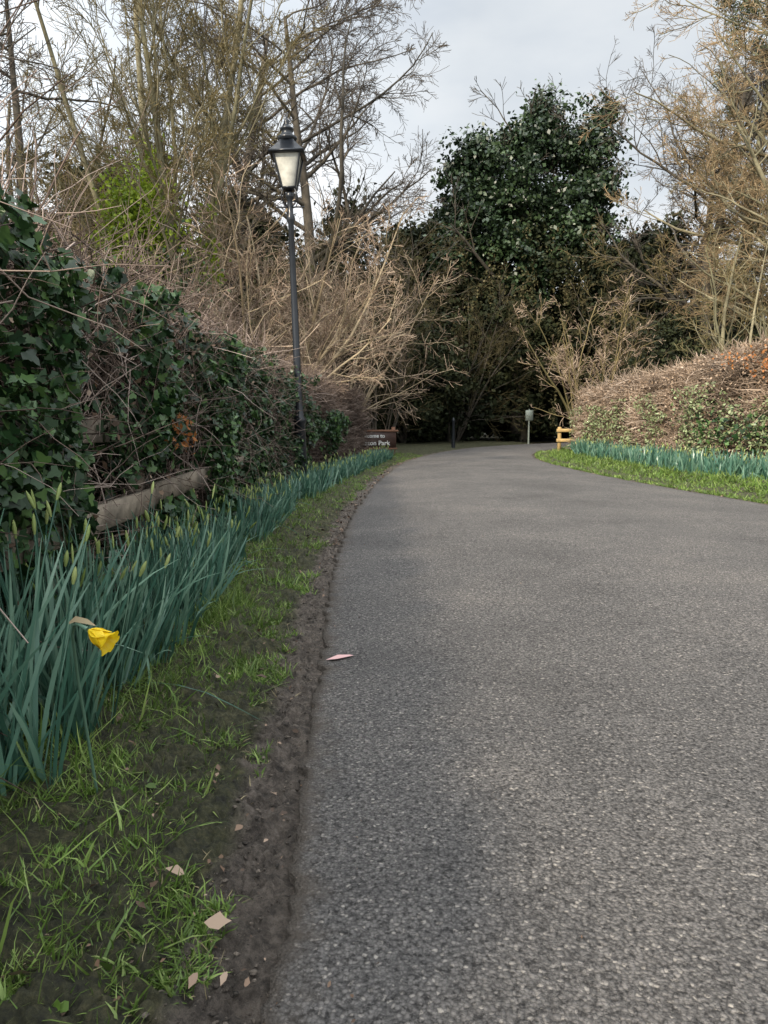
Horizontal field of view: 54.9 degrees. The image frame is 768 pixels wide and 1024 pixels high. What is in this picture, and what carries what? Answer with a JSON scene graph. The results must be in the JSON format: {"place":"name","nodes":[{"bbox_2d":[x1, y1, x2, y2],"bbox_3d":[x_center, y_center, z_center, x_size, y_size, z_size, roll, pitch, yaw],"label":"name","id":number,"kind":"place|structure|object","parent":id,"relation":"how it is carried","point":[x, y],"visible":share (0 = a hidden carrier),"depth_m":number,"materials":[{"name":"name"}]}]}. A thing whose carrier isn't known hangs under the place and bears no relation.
{"place":"outdoors","nodes":[
{"label":"outdoors","id":0,"kind":"place"},
{"bbox_2d":[0,0,767,323],"label":"sky","id":1,"kind":"structure","parent":0,"point":[518,42],"materials":[{"name":"white"}]},
{"bbox_2d":[411,260,541,440],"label":"shrub","id":2,"kind":"object","parent":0,"point":[477,428],"visible":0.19,"depth_m":31.46,"materials":[{"name":"green plant"}]},
{"bbox_2d":[397,432,573,443],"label":"ground","id":3,"kind":"structure","parent":0,"point":[536,441],"depth_m":38.34,"materials":[{"name":"brown soil"}]},
{"bbox_2d":[0,0,63,113],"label":"bare tree","id":4,"kind":"object","parent":3,"relation":"on","point":[13,44],"visible":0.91,"depth_m":10.63,"materials":[{"name":"brown plant"}]},
{"bbox_2d":[0,0,86,209],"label":"bare tree","id":5,"kind":"object","parent":3,"relation":"on","point":[4,17],"visible":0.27,"depth_m":19.55,"materials":[{"name":"brown plant"}]},
{"bbox_2d":[0,34,138,239],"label":"bare tree","id":6,"kind":"object","parent":3,"relation":"on","point":[8,113],"visible":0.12,"depth_m":27.80,"materials":[{"name":"brown plant"}]},
{"bbox_2d":[0,0,220,310],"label":"bare tree","id":7,"kind":"object","parent":3,"relation":"on","point":[15,110],"visible":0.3,"depth_m":20.03,"materials":[{"name":"brown plant"}]},
{"bbox_2d":[37,153,196,265],"bbox_3d":[-12.623,-9.522,33.371,10.816,12.591,8.300,0,7,-4],"label":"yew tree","id":8,"kind":"object","parent":3,"relation":"on","point":[80,168],"visible":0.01,"depth_m":31.40,"materials":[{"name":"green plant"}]},
{"bbox_2d":[52,222,190,269],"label":"holly bush","id":9,"kind":"object","parent":3,"relation":"on","point":[103,250],"depth_m":25.41,"materials":[{"name":"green plant"}]},
{"bbox_2d":[55,240,210,286],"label":"hawthorn shrub","id":10,"kind":"object","parent":3,"relation":"on","point":[166,263],"visible":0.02,"depth_m":13.74,"materials":[{"name":"brown plant"}]},
{"bbox_2d":[0,0,330,327],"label":"ivy clad tree","id":11,"kind":"object","parent":3,"relation":"on","point":[151,171],"visible":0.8,"depth_m":14.68,"materials":[{"name":"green plant"}]},
{"bbox_2d":[82,211,259,316],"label":"elder shrub","id":12,"kind":"object","parent":3,"relation":"on","point":[205,246],"depth_m":22.35,"materials":[{"name":"brown plant"}]},
{"bbox_2d":[37,196,338,350],"bbox_3d":[-5.944,-4.794,19.866,7.684,6.690,6.263,6,10,40],"label":"hawthorn shrub","id":13,"kind":"object","parent":3,"relation":"on","point":[279,256],"visible":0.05,"depth_m":19.54,"materials":[{"name":"brown plant"}]},
{"bbox_2d":[0,0,376,794],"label":"hedge","id":14,"kind":"object","parent":3,"relation":"on","point":[82,338],"visible":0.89,"depth_m":3.78,"materials":[{"name":"green plant"}]},
{"bbox_2d":[185,175,303,312],"bbox_3d":[-6.797,-9.097,34.182,7.608,11.542,9.915,4,8,29],"label":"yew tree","id":15,"kind":"object","parent":3,"relation":"on","point":[262,229],"visible":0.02,"depth_m":32.55,"materials":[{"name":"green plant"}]},
{"bbox_2d":[184,241,306,353],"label":"bare shrub","id":16,"kind":"object","parent":3,"relation":"on","point":[246,323],"visible":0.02,"depth_m":26.14,"materials":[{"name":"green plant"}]},
{"bbox_2d":[96,0,415,294],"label":"bare tree","id":17,"kind":"object","parent":3,"relation":"on","point":[312,84],"visible":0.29,"depth_m":27.90,"materials":[{"name":"brown plant"}]},
{"bbox_2d":[0,440,530,1023],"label":"grass verge","id":18,"kind":"object","parent":3,"relation":"on","point":[216,840],"depth_m":1.88,"materials":[{"name":"green plant"}]},
{"bbox_2d":[69,616,119,792],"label":"daffodil flower","id":19,"kind":"object","parent":18,"relation":"on","point":[104,641],"visible":1,"depth_m":1.68,"materials":[{"name":"yellow plant"}]},
{"bbox_2d":[0,401,247,586],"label":"wooden fence","id":20,"kind":"object","parent":18,"relation":"on","point":[122,510],"visible":0.12,"depth_m":3.79,"materials":[{"name":"brown wood"}]},
{"bbox_2d":[0,471,303,795],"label":"daffodils","id":21,"kind":"object","parent":18,"relation":"on","point":[158,595],"visible":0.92,"depth_m":2.45,"materials":[{"name":"green plant"}]},
{"bbox_2d":[139,503,358,1023],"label":"soil crumbs","id":22,"kind":"object","parent":18,"relation":"on","point":[226,988],"visible":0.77,"depth_m":1.75,"materials":[{"name":"brown soil"}]},
{"bbox_2d":[268,114,306,478],"bbox_3d":[-1.414,-3.284,11.679,0.537,5.670,0.537,-2,7,0],"label":"street lamp","id":23,"kind":"object","parent":18,"relation":"on","point":[286,151],"visible":0.86,"depth_m":11.48,"materials":[{"name":"black metal"}]},
{"bbox_2d":[253,444,395,515],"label":"daffodils","id":24,"kind":"object","parent":18,"relation":"on","point":[323,478],"visible":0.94,"depth_m":10.57,"materials":[{"name":"green plant"}]},
{"bbox_2d":[362,427,397,453],"bbox_3d":[-0.328,-1.863,19.799,1.420,0.820,0.145,-1,7,-4],"label":"park sign","id":25,"kind":"object","parent":18,"relation":"on","point":[382,438],"visible":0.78,"depth_m":19.75,"materials":[{"name":"brown wood"}]},
{"bbox_2d":[451,418,454,447],"bbox_3d":[2.350,-2.664,25.064,0.140,1.060,0.140,0,7,0],"label":"black post","id":26,"kind":"object","parent":18,"relation":"on","point":[453,435],"visible":0.85,"depth_m":25.02,"materials":[{"name":"metal"}]},
{"bbox_2d":[136,0,450,302],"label":"bare tree","id":27,"kind":"object","parent":3,"relation":"on","point":[305,201],"visible":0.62,"depth_m":25.82,"materials":[{"name":"brown plant"}]},
{"bbox_2d":[159,140,428,398],"bbox_3d":[-2.179,-4.364,16.487,6.263,6.690,7.684,0,7,0],"label":"hawthorn shrub","id":28,"kind":"object","parent":3,"relation":"on","point":[334,345],"visible":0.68,"depth_m":16.67,"materials":[{"name":"brown plant"}]},
{"bbox_2d":[253,256,416,428],"bbox_3d":[-2.408,-5.503,25.977,6.307,6.567,5.627,3,8,22],"label":"bare shrub","id":29,"kind":"object","parent":3,"relation":"on","point":[386,406],"visible":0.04,"depth_m":25.38,"materials":[{"name":"plant"}]},
{"bbox_2d":[251,177,437,431],"bbox_3d":[-2.126,-8.668,32.230,9.110,11.344,8.128,4,8,28],"label":"bare shrub","id":30,"kind":"object","parent":3,"relation":"on","point":[283,238],"visible":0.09,"depth_m":31.18,"materials":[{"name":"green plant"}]},
{"bbox_2d":[238,199,471,429],"bbox_3d":[-0.412,-5.592,24.294,7.535,7.525,5.891,4,8,30],"label":"elder shrub","id":31,"kind":"object","parent":3,"relation":"on","point":[374,425],"visible":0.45,"depth_m":23.89,"materials":[{"name":"brown plant"}]},
{"bbox_2d":[247,220,470,428],"bbox_3d":[-1.031,-4.822,21.398,7.300,6.356,5.950,-3,8,-24],"label":"hawthorn shrub","id":32,"kind":"object","parent":3,"relation":"on","point":[310,278],"visible":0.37,"depth_m":20.81,"materials":[{"name":"brown plant"}]},
{"bbox_2d":[246,206,475,432],"bbox_3d":[-1.732,-6.236,25.154,8.665,8.653,6.775,6,9,38],"label":"elder shrub","id":33,"kind":"object","parent":3,"relation":"on","point":[319,259],"visible":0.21,"depth_m":24.93,"materials":[{"name":"brown plant"}]},
{"bbox_2d":[343,223,479,438],"bbox_3d":[1.416,-8.855,36.029,9.378,10.746,10.512,4,8,31],"label":"holly bush","id":34,"kind":"object","parent":3,"relation":"on","point":[441,309],"depth_m":32.37,"materials":[{"name":"plant"}]},
{"bbox_2d":[354,293,503,442],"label":"holly bush","id":35,"kind":"object","parent":3,"relation":"on","point":[434,418],"visible":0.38,"depth_m":28.25,"materials":[{"name":"green plant"}]},
{"bbox_2d":[365,215,506,439],"bbox_3d":[1.632,-8.731,35.454,9.014,10.493,6.917,3,8,25],"label":"yew tree","id":36,"kind":"object","parent":3,"relation":"on","point":[407,232],"visible":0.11,"depth_m":33.76,"materials":[{"name":"green plant"}]},
{"bbox_2d":[390,205,514,437],"bbox_3d":[4.213,-9.762,37.333,7.954,12.067,10.366,16,17,65],"label":"yew tree","id":37,"kind":"object","parent":3,"relation":"on","point":[432,215],"depth_m":35.37,"materials":[{"name":"green plant"}]},
{"bbox_2d":[408,261,552,441],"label":"elder shrub","id":38,"kind":"object","parent":3,"relation":"on","point":[468,413],"visible":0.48,"depth_m":29.71,"materials":[{"name":"brown plant"}]},
{"bbox_2d":[414,73,638,442],"bbox_3d":[5.677,-11.175,32.237,9.776,16.215,9.190,-7,10,-44],"label":"evergreen oak tree","id":39,"kind":"object","parent":3,"relation":"on","point":[485,194],"visible":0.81,"depth_m":30.75,"materials":[{"name":"green plant"}]},
{"bbox_2d":[468,281,594,439],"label":"holly bush","id":40,"kind":"object","parent":3,"relation":"on","point":[537,397],"visible":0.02,"depth_m":35.40,"materials":[{"name":"green plant"}]},
{"bbox_2d":[552,239,683,396],"bbox_3d":[10.657,-7.580,32.632,5.879,8.919,7.662,16,17,65],"label":"yew tree","id":41,"kind":"object","parent":3,"relation":"on","point":[635,255],"visible":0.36,"depth_m":31.11,"materials":[{"name":"green plant"}]},
{"bbox_2d":[558,277,708,385],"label":"elder shrub","id":42,"kind":"object","parent":3,"relation":"on","point":[626,342],"visible":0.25,"depth_m":27.40,"materials":[{"name":"brown plant"}]},
{"bbox_2d":[594,311,691,386],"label":"holly bush","id":43,"kind":"object","parent":3,"relation":"on","point":[654,350],"visible":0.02,"depth_m":26.35,"materials":[{"name":"green plant"}]},
{"bbox_2d":[533,444,767,504],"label":"grass verge","id":44,"kind":"object","parent":3,"relation":"on","point":[744,493],"depth_m":11.76,"materials":[{"name":"green plant"}]},
{"bbox_2d":[556,427,579,449],"bbox_3d":[5.380,-2.048,21.088,0.950,0.750,0.135,0,7,0],"label":"timber barrier","id":45,"kind":"object","parent":44,"relation":"on","point":[559,440],"visible":0.35,"depth_m":21.02,"materials":[{"name":"yellow wood"}]},
{"bbox_2d":[509,272,665,437],"bbox_3d":[6.238,-4.512,22.963,4.140,5.299,4.234,-6,9,-40],"label":"coppiced tree","id":46,"kind":"object","parent":44,"relation":"on","point":[570,362],"visible":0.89,"depth_m":22.85,"materials":[{"name":"brown plant"}]},
{"bbox_2d":[567,433,767,479],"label":"daffodils","id":47,"kind":"object","parent":44,"relation":"on","point":[680,460],"visible":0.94,"depth_m":13.06,"materials":[{"name":"green plant"}]},
{"bbox_2d":[548,8,767,339],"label":"bare tree","id":48,"kind":"object","parent":3,"relation":"on","point":[751,94],"visible":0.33,"depth_m":28.10,"materials":[{"name":"brown plant"}]},
{"bbox_2d":[558,85,767,348],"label":"bare tree","id":49,"kind":"object","parent":3,"relation":"on","point":[667,293],"visible":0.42,"depth_m":26.32,"materials":[{"name":"brown plant"}]},
{"bbox_2d":[564,323,767,465],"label":"hedge","id":50,"kind":"object","parent":3,"relation":"on","point":[719,401],"visible":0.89,"depth_m":14.86,"materials":[{"name":"brown plant"}]},
{"bbox_2d":[585,209,758,349],"bbox_3d":[13.301,-9.182,36.928,9.464,11.017,7.262,13,15,61],"label":"yew tree","id":51,"kind":"object","parent":3,"relation":"on","point":[651,239],"visible":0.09,"depth_m":35.59,"materials":[{"name":"green plant"}]},
{"bbox_2d":[578,0,767,303],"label":"bare tree","id":52,"kind":"object","parent":3,"relation":"on","point":[685,120],"visible":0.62,"depth_m":24.57,"materials":[{"name":"brown plant"}]},
{"bbox_2d":[605,303,748,381],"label":"holly bush","id":53,"kind":"object","parent":3,"relation":"on","point":[667,346],"visible":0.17,"depth_m":23.48,"materials":[{"name":"green plant"}]},
{"bbox_2d":[638,89,767,287],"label":"bare tree","id":54,"kind":"object","parent":3,"relation":"on","point":[649,174],"visible":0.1,"depth_m":30.87,"materials":[{"name":"brown plant"}]},
{"bbox_2d":[645,0,767,297],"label":"bare tree","id":55,"kind":"object","parent":3,"relation":"on","point":[743,220],"visible":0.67,"depth_m":23.20,"materials":[{"name":"brown plant"}]},
{"bbox_2d":[646,44,767,347],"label":"bare tree","id":56,"kind":"object","parent":3,"relation":"on","point":[744,293],"visible":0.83,"depth_m":21.39,"materials":[{"name":"brown plant"}]},
{"bbox_2d":[648,220,767,370],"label":"coppiced tree","id":57,"kind":"object","parent":3,"relation":"on","point":[721,338],"visible":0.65,"depth_m":19.19,"materials":[{"name":"brown plant"}]},
{"bbox_2d":[681,276,767,353],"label":"holly bush","id":58,"kind":"object","parent":3,"relation":"on","point":[755,330],"visible":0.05,"depth_m":25.49,"materials":[{"name":"plant"}]},
{"bbox_2d":[701,158,767,344],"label":"tree","id":59,"kind":"object","parent":3,"relation":"on","point":[764,229],"visible":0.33,"depth_m":24.14,"materials":[{"name":"brown plant"}]},
{"bbox_2d":[706,0,767,318],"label":"bare tree","id":60,"kind":"object","parent":3,"relation":"on","point":[747,11],"visible":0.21,"depth_m":34.46,"materials":[{"name":"brown plant"}]},
{"bbox_2d":[730,218,767,342],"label":"coppiced tree","id":61,"kind":"object","parent":3,"relation":"on","point":[763,317],"visible":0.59,"depth_m":20.62,"materials":[{"name":"brown plant"}]},
{"bbox_2d":[737,298,766,341],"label":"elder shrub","id":62,"kind":"object","parent":3,"relation":"on","point":[751,312],"visible":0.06,"depth_m":23.70,"materials":[{"name":"brown plant"}]},
{"bbox_2d":[468,289,555,438],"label":"holly bush","id":63,"kind":"object","parent":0,"point":[484,426],"depth_m":40.04,"materials":[{"name":"green plant"}]},
{"bbox_2d":[260,442,767,1023],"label":"road","id":64,"kind":"structure","parent":0,"point":[548,742],"depth_m":2.20,"materials":[{"name":"grey asphalt"}]},
{"bbox_2d":[326,654,352,659],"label":"litter","id":65,"kind":"object","parent":64,"relation":"on","point":[338,656],"visible":1,"depth_m":3.18,"materials":[{"name":"paper"}]},
{"bbox_2d":[1,456,767,1023],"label":"fallen leaves","id":66,"kind":"object","parent":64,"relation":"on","point":[219,920],"visible":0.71,"depth_m":1.65,"materials":[{"name":"brown plant"}]},
{"bbox_2d":[525,409,532,443],"bbox_3d":[5.700,-3.349,29.097,0.300,1.400,0.093,0,7,0],"label":"notice sign","id":67,"kind":"object","parent":64,"relation":"on","point":[529,412],"visible":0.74,"depth_m":29.01,"materials":[{"name":"grey metal"}]},
{"bbox_2d":[488,363,560,439],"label":"holly bush","id":68,"kind":"object","parent":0,"point":[502,428],"visible":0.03,"depth_m":35.04,"materials":[{"name":"green plant"}]},
{"bbox_2d":[538,371,587,438],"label":"holly bush","id":69,"kind":"object","parent":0,"point":[565,435],"visible":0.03,"depth_m":36.12,"materials":[{"name":"green plant"}]},
{"bbox_2d":[548,307,686,428],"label":"holly bush","id":70,"kind":"object","parent":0,"point":[554,313],"depth_m":35.04,"materials":[{"name":"green plant"}]}
]}

